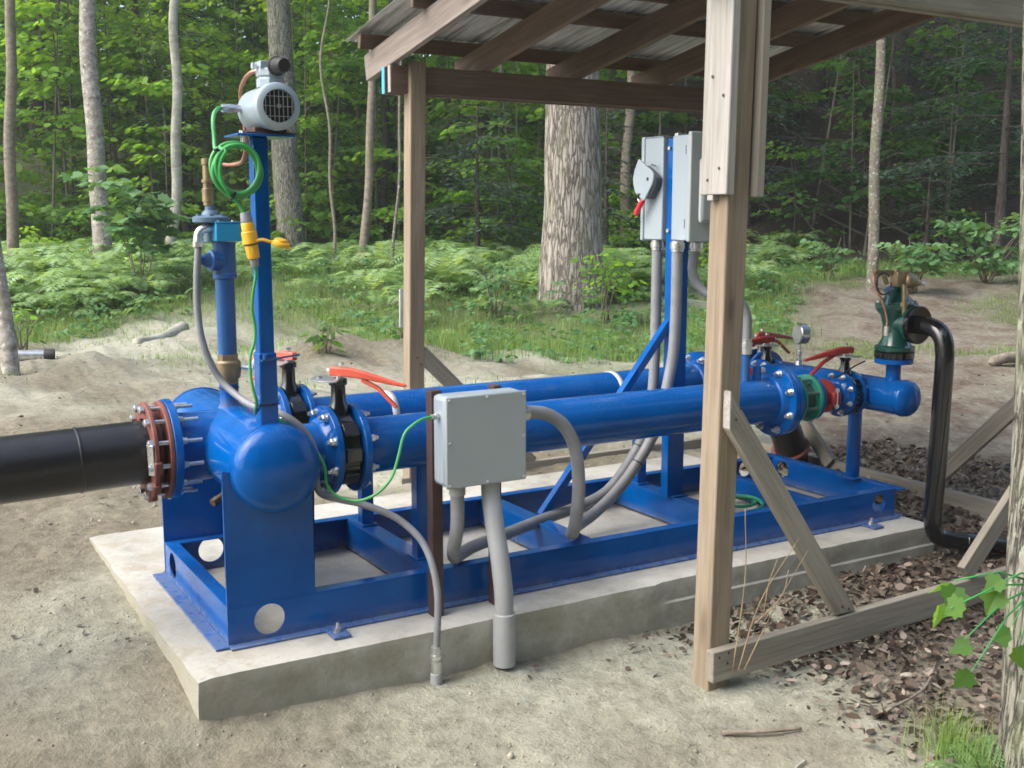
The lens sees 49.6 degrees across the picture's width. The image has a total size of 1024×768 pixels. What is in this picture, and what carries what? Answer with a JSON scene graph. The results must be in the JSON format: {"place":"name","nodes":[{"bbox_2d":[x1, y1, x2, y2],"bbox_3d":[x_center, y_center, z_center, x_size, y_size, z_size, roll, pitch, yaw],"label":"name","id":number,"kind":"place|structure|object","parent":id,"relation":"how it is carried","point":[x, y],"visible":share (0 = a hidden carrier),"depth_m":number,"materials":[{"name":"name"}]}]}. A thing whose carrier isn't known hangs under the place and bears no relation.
{"place":"outdoors","nodes":[
{"label":"outdoors","id":0,"kind":"place"},
{"bbox_2d":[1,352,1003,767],"bbox_3d":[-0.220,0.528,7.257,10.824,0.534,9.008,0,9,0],"label":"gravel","id":1,"kind":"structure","parent":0,"point":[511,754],"depth_m":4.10,"materials":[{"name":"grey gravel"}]},
{"bbox_2d":[0,17,1022,767],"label":"ground","id":2,"kind":"structure","parent":0,"point":[38,689],"depth_m":4.80,"materials":[{"name":"soil"}]},
{"bbox_2d":[0,238,20,375],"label":"tree","id":3,"kind":"object","parent":2,"relation":"on","point":[9,357],"visible":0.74,"depth_m":10.53,"materials":[{"name":"grey plant"}]},
{"bbox_2d":[3,0,18,256],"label":"tree","id":4,"kind":"object","parent":2,"relation":"on","point":[12,205],"visible":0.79,"depth_m":18.84,"materials":[{"name":"grey plant"}]},
{"bbox_2d":[12,307,47,349],"bbox_3d":[-5.592,-0.647,12.663,0.606,0.606,0.594,2,9,13],"label":"weed","id":5,"kind":"object","parent":2,"relation":"on","point":[17,318],"visible":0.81,"depth_m":12.61,"materials":[{"name":"green plant"}]},
{"bbox_2d":[29,1,43,154],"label":"tree","id":6,"kind":"object","parent":2,"relation":"on","point":[35,102],"visible":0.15,"depth_m":26.74,"materials":[{"name":"brown plant"}]},
{"bbox_2d":[18,349,54,360],"bbox_3d":[-4.954,-0.290,11.405,0.471,0.141,0.132,-3,9,-18],"label":"pipe offcut","id":7,"kind":"object","parent":2,"relation":"on","point":[37,354],"visible":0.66,"depth_m":11.37,"materials":[{"name":"metal"}]},
{"bbox_2d":[53,0,67,225],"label":"sapling","id":8,"kind":"object","parent":2,"relation":"on","point":[57,113],"visible":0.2,"depth_m":23.85,"materials":[{"name":"brown plant"}]},
{"bbox_2d":[79,0,111,263],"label":"tree","id":9,"kind":"object","parent":2,"relation":"on","point":[91,94],"visible":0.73,"depth_m":18.79,"materials":[{"name":"grey plant"}]},
{"bbox_2d":[56,164,191,294],"bbox_3d":[-5.534,-2.209,16.118,1.272,1.970,1.747,7,11,38],"label":"maple sapling","id":10,"kind":"object","parent":2,"relation":"on","point":[123,224],"visible":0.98,"depth_m":16.01,"materials":[{"name":"green plant"}]},
{"bbox_2d":[129,0,147,193],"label":"tree","id":11,"kind":"object","parent":2,"relation":"on","point":[136,11],"visible":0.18,"depth_m":24.79,"materials":[{"name":"brown plant"}]},
{"bbox_2d":[132,321,188,343],"bbox_3d":[-4.380,-0.618,13.881,0.180,0.243,1.047,2,9,15],"label":"fallen log","id":12,"kind":"object","parent":2,"relation":"on","point":[177,328],"visible":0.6,"depth_m":13.88,"materials":[{"name":"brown wood"}]},
{"bbox_2d":[107,1,237,238],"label":"hemlock tree","id":13,"kind":"object","parent":2,"relation":"on","point":[186,225],"visible":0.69,"depth_m":22.60,"materials":[{"name":"green plant"}]},
{"bbox_2d":[165,0,182,265],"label":"tree","id":14,"kind":"object","parent":2,"relation":"on","point":[176,161],"visible":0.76,"depth_m":19.82,"materials":[{"name":"grey plant"}]},
{"bbox_2d":[266,0,306,264],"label":"tree","id":15,"kind":"object","parent":2,"relation":"on","point":[287,187],"visible":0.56,"depth_m":20.71,"materials":[{"name":"grey plant"}]},
{"bbox_2d":[298,325,348,353],"bbox_3d":[-1.940,-0.443,11.426,0.471,0.329,0.523,1,9,8],"label":"weed","id":16,"kind":"object","parent":2,"relation":"on","point":[323,339],"visible":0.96,"depth_m":11.40,"materials":[{"name":"green plant"}]},
{"bbox_2d":[319,0,336,268],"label":"sapling","id":17,"kind":"object","parent":2,"relation":"on","point":[330,149],"visible":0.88,"depth_m":19.89,"materials":[{"name":"brown plant"}]},
{"bbox_2d":[357,0,375,272],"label":"tree","id":18,"kind":"object","parent":2,"relation":"on","point":[368,193],"visible":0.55,"depth_m":18.87,"materials":[{"name":"brown plant"}]},
{"bbox_2d":[378,0,393,238],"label":"tree","id":19,"kind":"object","parent":2,"relation":"on","point":[383,181],"visible":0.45,"depth_m":22.86,"materials":[{"name":"brown plant"}]},
{"bbox_2d":[388,63,397,199],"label":"tree","id":20,"kind":"object","parent":2,"relation":"on","point":[391,166],"visible":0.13,"depth_m":24.88,"materials":[{"name":"brown plant"}]},
{"bbox_2d":[391,61,401,266],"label":"sapling","id":21,"kind":"object","parent":2,"relation":"on","point":[399,177],"visible":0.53,"depth_m":17.92,"materials":[{"name":"brown plant"}]},
{"bbox_2d":[399,289,403,333],"bbox_3d":[-1.296,-0.633,13.122,0.090,0.981,0.030,-5,10,-30],"label":"wooden stake","id":22,"kind":"object","parent":2,"relation":"on","point":[401,303],"visible":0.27,"depth_m":13.06,"materials":[{"name":"white wood"}]},
{"bbox_2d":[385,322,426,339],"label":"weed","id":23,"kind":"object","parent":2,"relation":"on","point":[398,335],"visible":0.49,"depth_m":12.20,"materials":[{"name":"green plant"}]},
{"bbox_2d":[396,104,543,266],"bbox_3d":[-0.619,-3.471,20.226,3.186,3.159,2.812,7,11,38],"label":"hemlock tree","id":24,"kind":"object","parent":2,"relation":"on","point":[477,231],"visible":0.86,"depth_m":20.00,"materials":[{"name":"green plant"}]},
{"bbox_2d":[0,229,958,357],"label":"fern bed","id":25,"kind":"object","parent":2,"relation":"on","point":[73,285],"visible":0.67,"depth_m":16.95,"materials":[{"name":"green plant"}]},
{"bbox_2d":[465,261,530,321],"bbox_3d":[-0.239,-1.227,14.961,0.875,0.865,0.936,-2,9,-11],"label":"broadleaf shrub","id":26,"kind":"object","parent":2,"relation":"on","point":[491,285],"visible":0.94,"depth_m":14.84,"materials":[{"name":"green plant"}]},
{"bbox_2d":[0,30,1017,764],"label":"leaf litter","id":27,"kind":"object","parent":2,"relation":"on","point":[892,644],"visible":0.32,"depth_m":4.73,"materials":[{"name":"brown plant"}]},
{"bbox_2d":[885,661,936,712],"bbox_3d":[1.535,1.148,4.197,0.052,0.041,0.498,7,11,40],"label":"fallen branch","id":28,"kind":"object","parent":27,"relation":"on","point":[911,697],"visible":1,"depth_m":4.13,"materials":[{"name":"wood"}]},
{"bbox_2d":[1,256,1018,396],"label":"grass","id":29,"kind":"structure","parent":2,"relation":"on","point":[451,346],"depth_m":14.70,"materials":[{"name":"green plant"}]},
{"bbox_2d":[0,0,1021,261],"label":"understory stems","id":30,"kind":"object","parent":2,"relation":"on","point":[164,132],"visible":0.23,"depth_m":23.03,"materials":[{"name":"green plant"}]},
{"bbox_2d":[0,0,1022,262],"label":"forest understory","id":31,"kind":"object","parent":2,"relation":"on","point":[120,26],"visible":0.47,"depth_m":22.78,"materials":[{"name":"green plant"}]},
{"bbox_2d":[90,454,933,720],"bbox_3d":[0.037,0.919,5.497,3.702,0.399,1.968,-5,10,-30],"label":"concrete pad","id":32,"kind":"object","parent":2,"relation":"on","point":[224,684],"visible":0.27,"depth_m":4.51,"materials":[{"name":"grey concrete"}]},
{"bbox_2d":[426,384,530,616],"bbox_3d":[-0.132,0.457,4.266,0.410,0.884,0.171,-5,10,-30],"label":"junction box","id":33,"kind":"object","parent":32,"relation":"on","point":[476,438],"visible":0.97,"depth_m":4.17,"materials":[{"name":"grey metal"}]},
{"bbox_2d":[481,482,514,668],"bbox_3d":[-0.053,0.763,4.268,0.086,0.798,0.179,-5,10,-30],"label":"pvc conduit","id":34,"kind":"object","parent":33,"relation":"attached to","point":[503,635],"visible":0.92,"depth_m":4.22,"materials":[{"name":"grey plastic"}]},
{"bbox_2d":[152,133,920,651],"bbox_3d":[0.245,-0.183,5.105,3.646,1.897,1.191,-5,10,-30],"label":"pump skid","id":35,"kind":"object","parent":32,"relation":"on","point":[246,479],"visible":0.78,"depth_m":4.74,"materials":[{"name":"blue paint"}]},
{"bbox_2d":[129,401,175,501],"bbox_3d":[-1.372,0.258,4.216,0.097,0.381,0.381,-5,10,-30],"label":"flange adapter","id":36,"kind":"object","parent":35,"relation":"attached to","point":[154,488],"visible":0.88,"depth_m":4.11,"materials":[{"name":"metal"}]},
{"bbox_2d":[0,418,167,503],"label":"inlet pipe","id":37,"kind":"object","parent":36,"relation":"attached to","point":[52,463],"visible":0.95,"depth_m":3.99,"materials":[{"name":"black plastic"}]},
{"bbox_2d":[192,158,253,407],"bbox_3d":[-1.117,-0.380,4.281,0.235,0.965,0.144,-5,10,-30],"label":"air release valve","id":38,"kind":"object","parent":35,"relation":"on","point":[217,229],"visible":0.94,"depth_m":4.25,"materials":[{"name":"blue metal"},{"name":"weathered brass"},{"name":"bright blue enamel"}]},
{"bbox_2d":[222,69,255,166],"bbox_3d":[-0.995,-0.949,4.000,0.048,0.314,0.472,-5,10,-32],"label":"copper tube","id":39,"kind":"object","parent":38,"relation":"attached to","point":[241,86],"visible":0.7,"depth_m":3.94,"materials":[{"name":"orange metal"}]},
{"bbox_2d":[193,247,441,684],"bbox_3d":[-0.729,0.332,4.163,0.981,1.682,0.210,4,9,23],"label":"flexible conduit","id":40,"kind":"object","parent":38,"relation":"attached to","point":[436,664],"visible":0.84,"depth_m":4.12,"materials":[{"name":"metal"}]},
{"bbox_2d":[221,56,299,145],"bbox_3d":[-0.864,-0.965,3.801,0.227,0.295,0.263,-5,10,-30],"label":"compressor motor","id":41,"kind":"object","parent":35,"relation":"on","point":[270,104],"visible":0.98,"depth_m":3.73,"materials":[{"name":"silver metal"}]},
{"bbox_2d":[209,106,263,212],"bbox_3d":[-0.945,-0.755,3.737,0.172,0.372,0.154,3,9,18],"label":"power cable","id":42,"kind":"object","parent":41,"relation":"attached to","point":[216,162],"visible":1,"depth_m":3.72,"materials":[{"name":"green rubber"}]},
{"bbox_2d":[240,212,290,267],"bbox_3d":[-0.841,-0.494,3.795,0.166,0.190,0.064,-1,9,-6],"label":"power plug","id":43,"kind":"object","parent":42,"relation":"hanging from","point":[250,239],"visible":1,"depth_m":3.77,"materials":[{"name":"yellow plastic"}]},
{"bbox_2d":[247,347,308,423],"bbox_3d":[-1.007,0.076,4.801,0.150,0.480,0.404,-5,10,-30],"label":"butterfly valve","id":44,"kind":"object","parent":35,"relation":"attached to","point":[290,389],"visible":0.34,"depth_m":4.73,"materials":[{"name":"black metal"}]},
{"bbox_2d":[248,267,431,501],"bbox_3d":[-0.618,-0.004,4.027,0.658,0.867,0.183,-2,9,-15],"label":"ground wire","id":45,"kind":"object","parent":35,"relation":"attached to","point":[331,491],"visible":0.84,"depth_m":4.03,"materials":[{"name":"green rubber"}]},
{"bbox_2d":[310,362,405,484],"bbox_3d":[-0.626,0.157,4.265,0.412,0.480,0.206,5,10,31],"label":"butterfly valve","id":46,"kind":"object","parent":35,"relation":"attached to","point":[338,405],"visible":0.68,"depth_m":4.23,"materials":[{"name":"black metal"}]},
{"bbox_2d":[447,240,663,563],"bbox_3d":[0.177,0.031,4.899,0.250,1.296,1.747,6,10,33],"label":"electrical conduit","id":47,"kind":"object","parent":35,"relation":"attached to","point":[457,552],"visible":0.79,"depth_m":5.34,"materials":[{"name":"grey plastic"}]},
{"bbox_2d":[633,136,673,240],"bbox_3d":[0.741,-0.953,5.420,0.270,0.500,0.169,-5,10,-30],"label":"disconnect switch","id":48,"kind":"object","parent":35,"relation":"attached to","point":[650,180],"visible":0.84,"depth_m":5.35,"materials":[{"name":"grey metal"}]},
{"bbox_2d":[640,137,649,240],"bbox_3d":[0.729,-0.964,5.495,0.212,0.500,0.025,-5,10,-30],"label":"door","id":49,"kind":"structure","parent":48,"relation":"in","point":[644,138],"depth_m":5.45,"materials":[{"name":"grey metal"}]},
{"bbox_2d":[666,131,710,241],"bbox_3d":[0.889,-0.931,5.256,0.242,0.506,0.225,-5,10,-30],"label":"starter box","id":50,"kind":"object","parent":35,"relation":"attached to","point":[691,205],"visible":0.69,"depth_m":5.17,"materials":[{"name":"grey metal"}]},
{"bbox_2d":[529,241,684,539],"bbox_3d":[0.390,0.027,4.820,0.245,1.265,1.323,5,10,29],"label":"electrical conduit","id":51,"kind":"object","parent":50,"relation":"attached to","point":[579,520],"visible":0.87,"depth_m":5.15,"materials":[{"name":"grey plastic"}]},
{"bbox_2d":[686,131,710,241],"bbox_3d":[0.931,-0.920,5.185,0.242,0.506,0.058,-5,10,-30],"label":"door","id":52,"kind":"structure","parent":50,"relation":"in","point":[698,206],"depth_m":5.15,"materials":[{"name":"grey metal"}]},
{"bbox_2d":[688,242,752,354],"bbox_3d":[0.993,-0.411,5.287,0.316,0.538,0.085,2,9,11],"label":"electrical conduit","id":53,"kind":"object","parent":35,"relation":"attached to","point":[698,285],"visible":0.66,"depth_m":5.27,"materials":[{"name":"metal"}]},
{"bbox_2d":[752,333,781,363],"bbox_3d":[1.317,-0.104,6.162,0.333,0.360,0.212,0,9,-2],"label":"butterfly valve","id":54,"kind":"object","parent":35,"relation":"attached to","point":[766,346],"visible":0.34,"depth_m":6.13,"materials":[{"name":"red metal"}]},
{"bbox_2d":[750,329,792,360],"bbox_3d":[1.500,-0.150,6.474,0.392,0.360,0.120,-5,10,-30],"label":"butterfly valve","id":55,"kind":"object","parent":35,"relation":"attached to","point":[760,334],"visible":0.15,"depth_m":6.43,"materials":[{"name":"red metal"}]},
{"bbox_2d":[770,424,809,466],"bbox_3d":[1.600,0.303,6.867,0.275,1.048,0.930,7,11,40],"label":"discharge pipe","id":56,"kind":"object","parent":35,"relation":"attached to","point":[795,444],"visible":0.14,"depth_m":6.96,"materials":[{"name":"black plastic"}]},
{"bbox_2d":[792,324,810,364],"bbox_3d":[1.598,-0.214,6.131,0.057,0.235,0.110,-3,9,-16],"label":"pressure gauge","id":57,"kind":"object","parent":35,"relation":"on","point":[801,333],"visible":1,"depth_m":6.10,"materials":[{"name":"metal"}]},
{"bbox_2d":[803,343,862,411],"bbox_3d":[1.606,-0.022,5.623,0.335,0.360,0.226,-5,10,-30],"label":"butterfly valve","id":58,"kind":"object","parent":35,"relation":"attached to","point":[842,353],"visible":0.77,"depth_m":5.61,"materials":[{"name":"red metal"}]},
{"bbox_2d":[834,269,931,378],"bbox_3d":[1.854,-0.297,5.492,0.456,0.544,0.252,-5,10,-30],"label":"control valve","id":59,"kind":"object","parent":35,"relation":"attached to","point":[899,310],"visible":0.99,"depth_m":5.46,"materials":[{"name":"green metal"}]},
{"bbox_2d":[735,494,764,510],"bbox_3d":[1.167,0.654,5.700,0.273,0.046,0.644,2,9,10],"label":"garden hose","id":60,"kind":"object","parent":32,"relation":"on","point":[755,500],"visible":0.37,"depth_m":5.87,"materials":[{"name":"green rubber"}]},
{"bbox_2d":[5,246,1018,363],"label":"ground herbs","id":61,"kind":"object","parent":2,"relation":"on","point":[592,347],"visible":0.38,"depth_m":14.74,"materials":[{"name":"green plant"}]},
{"bbox_2d":[537,64,604,310],"bbox_3d":[0.797,-9.491,16.044,5.304,17.322,5.625,-1,9,-8],"label":"oak tree","id":62,"kind":"object","parent":2,"relation":"on","point":[572,223],"visible":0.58,"depth_m":15.57,"materials":[{"name":"grey plant"}]},
{"bbox_2d":[570,249,650,323],"bbox_3d":[1.312,-1.288,14.744,1.126,1.009,0.928,1,9,4],"label":"broadleaf shrub","id":63,"kind":"object","parent":2,"relation":"on","point":[622,291],"visible":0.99,"depth_m":14.67,"materials":[{"name":"green plant"}]},
{"bbox_2d":[619,71,635,247],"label":"tree","id":64,"kind":"object","parent":2,"relation":"on","point":[624,201],"visible":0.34,"depth_m":21.84,"materials":[{"name":"brown plant"}]},
{"bbox_2d":[600,108,663,247],"bbox_3d":[1.655,-3.434,19.758,2.148,3.005,2.003,-3,9,-22],"label":"hemlock tree","id":65,"kind":"object","parent":2,"relation":"on","point":[605,225],"visible":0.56,"depth_m":19.96,"materials":[{"name":"green plant"}]},
{"bbox_2d":[345,0,1023,691],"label":"open shelter","id":66,"kind":"object","parent":2,"relation":"on","point":[737,54],"visible":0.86,"depth_m":5.76,"materials":[{"name":"brown wood"}]},
{"bbox_2d":[687,299,706,308],"bbox_3d":[2.601,-1.109,15.490,0.704,0.202,0.030,0,9,-1],"label":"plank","id":67,"kind":"object","parent":2,"relation":"on","point":[692,302],"visible":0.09,"depth_m":15.47,"materials":[{"name":"grey wood"}]},
{"bbox_2d":[698,240,750,265],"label":"broadleaf shrub","id":68,"kind":"object","parent":2,"relation":"on","point":[705,261],"visible":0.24,"depth_m":19.10,"materials":[{"name":"green plant"}]},
{"bbox_2d":[667,76,850,225],"bbox_3d":[5.121,-5.564,23.102,4.120,4.653,4.091,-5,10,-30],"label":"hemlock tree","id":69,"kind":"object","parent":2,"relation":"on","point":[750,220],"visible":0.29,"depth_m":23.01,"materials":[{"name":"green plant"}]},
{"bbox_2d":[722,727,801,734],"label":"fallen branch","id":70,"kind":"object","parent":2,"relation":"on","point":[741,732],"visible":1,"depth_m":3.89,"materials":[{"name":"brown wood"}]},
{"bbox_2d":[732,509,808,672],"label":"dry stalks","id":71,"kind":"object","parent":2,"relation":"on","point":[763,615],"visible":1,"depth_m":4.17,"materials":[{"name":"plant"}]},
{"bbox_2d":[794,759,806,767],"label":"fallen branch","id":72,"kind":"object","parent":2,"relation":"on","point":[798,765],"visible":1,"depth_m":3.68,"materials":[{"name":"brown wood"}]},
{"bbox_2d":[816,60,826,106],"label":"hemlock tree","id":73,"kind":"object","parent":2,"relation":"on","point":[821,84],"visible":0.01,"depth_m":27.26,"materials":[{"name":"brown plant"}]},
{"bbox_2d":[798,238,855,279],"bbox_3d":[5.136,-2.036,18.241,1.081,0.748,0.999,-5,10,-30],"label":"hazel shrub","id":74,"kind":"object","parent":2,"relation":"on","point":[839,258],"visible":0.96,"depth_m":18.24,"materials":[{"name":"green plant"}]},
{"bbox_2d":[866,690,880,697],"bbox_3d":[1.356,1.165,4.165,0.063,0.019,0.048,-5,10,-30],"label":"stone","id":75,"kind":"object","parent":2,"relation":"on","point":[871,693],"visible":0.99,"depth_m":4.15,"materials":[{"name":"beige stone"}]},
{"bbox_2d":[866,37,885,290],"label":"tree","id":76,"kind":"object","parent":2,"relation":"on","point":[874,197],"visible":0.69,"depth_m":16.88,"materials":[{"name":"grey plant"}]},
{"bbox_2d":[888,35,895,209],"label":"tree","id":77,"kind":"object","parent":2,"relation":"on","point":[890,164],"visible":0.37,"depth_m":23.86,"materials":[{"name":"brown plant"}]},
{"bbox_2d":[900,672,912,677],"bbox_3d":[1.535,1.133,4.313,0.058,0.018,0.043,-5,10,-30],"label":"stone","id":78,"kind":"object","parent":2,"relation":"on","point":[908,674],"visible":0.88,"depth_m":4.30,"materials":[{"name":"beige stone"}]},
{"bbox_2d":[874,241,965,294],"bbox_3d":[6.148,-1.764,16.666,1.088,0.881,1.421,5,10,30],"label":"hazel shrub","id":79,"kind":"object","parent":2,"relation":"on","point":[930,260],"visible":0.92,"depth_m":16.43,"materials":[{"name":"green plant"}]},
{"bbox_2d":[880,155,987,257],"bbox_3d":[8.087,-3.204,21.106,2.105,2.262,1.812,3,9,16],"label":"hemlock tree","id":80,"kind":"object","parent":2,"relation":"on","point":[927,220],"visible":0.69,"depth_m":21.06,"materials":[{"name":"green plant"}]},
{"bbox_2d":[854,21,1021,275],"bbox_3d":[8.375,-4.979,19.584,4.284,6.258,3.677,2,9,12],"label":"hemlock tree","id":81,"kind":"object","parent":2,"relation":"on","point":[1001,184],"visible":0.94,"depth_m":19.51,"materials":[{"name":"green plant"}]},
{"bbox_2d":[857,16,1020,205],"bbox_3d":[9.297,-5.849,23.537,3.960,4.200,3.499,8,12,41],"label":"hemlock tree","id":82,"kind":"object","parent":2,"relation":"on","point":[945,94],"visible":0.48,"depth_m":23.75,"materials":[{"name":"green plant"}]},
{"bbox_2d":[933,757,957,767],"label":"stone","id":83,"kind":"object","parent":2,"relation":"on","point":[947,760],"visible":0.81,"depth_m":3.68,"materials":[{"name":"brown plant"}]},
{"bbox_2d":[901,693,999,767],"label":"grass tuft","id":84,"kind":"object","parent":2,"relation":"on","point":[942,742],"visible":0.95,"depth_m":3.77,"materials":[{"name":"green plant"}]},
{"bbox_2d":[914,316,1006,557],"bbox_3d":[2.314,0.305,5.418,0.719,1.260,0.200,1,9,5],"label":"relief pipe","id":85,"kind":"object","parent":2,"relation":"on","point":[937,331],"visible":0.91,"depth_m":5.36,"materials":[{"name":"black metal"}]},
{"bbox_2d":[915,734,1006,767],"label":"fern","id":86,"kind":"object","parent":2,"relation":"on","point":[980,760],"visible":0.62,"depth_m":3.72,"materials":[{"name":"green plant"}]},
{"bbox_2d":[934,212,1019,283],"bbox_3d":[7.647,-2.150,17.496,1.838,1.147,1.594,7,11,39],"label":"hazel shrub","id":87,"kind":"object","parent":2,"relation":"on","point":[973,234],"visible":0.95,"depth_m":17.38,"materials":[{"name":"green plant"}]},
{"bbox_2d":[988,351,1015,365],"bbox_3d":[5.371,-0.267,11.651,0.910,0.164,0.170,-4,9,-23],"label":"log","id":88,"kind":"object","parent":2,"relation":"on","point":[1002,358],"visible":0.82,"depth_m":11.51,"materials":[{"name":"brown wood"}]},
{"bbox_2d":[997,1,1023,767],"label":"tree","id":89,"kind":"object","parent":2,"relation":"on","point":[1011,731],"visible":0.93,"depth_m":3.69,"materials":[{"name":"grey plant"}]},
{"bbox_2d":[928,571,1023,688],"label":"maple sprig","id":90,"kind":"object","parent":89,"relation":"attached to","point":[991,596],"visible":1,"depth_m":3.45,"materials":[{"name":"green plant"}]},
{"bbox_2d":[1007,261,1018,266],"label":"broadleaf shrub","id":91,"kind":"object","parent":2,"relation":"on","point":[1013,264],"visible":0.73,"depth_m":16.63,"materials":[{"name":"green plant"}]}
]}

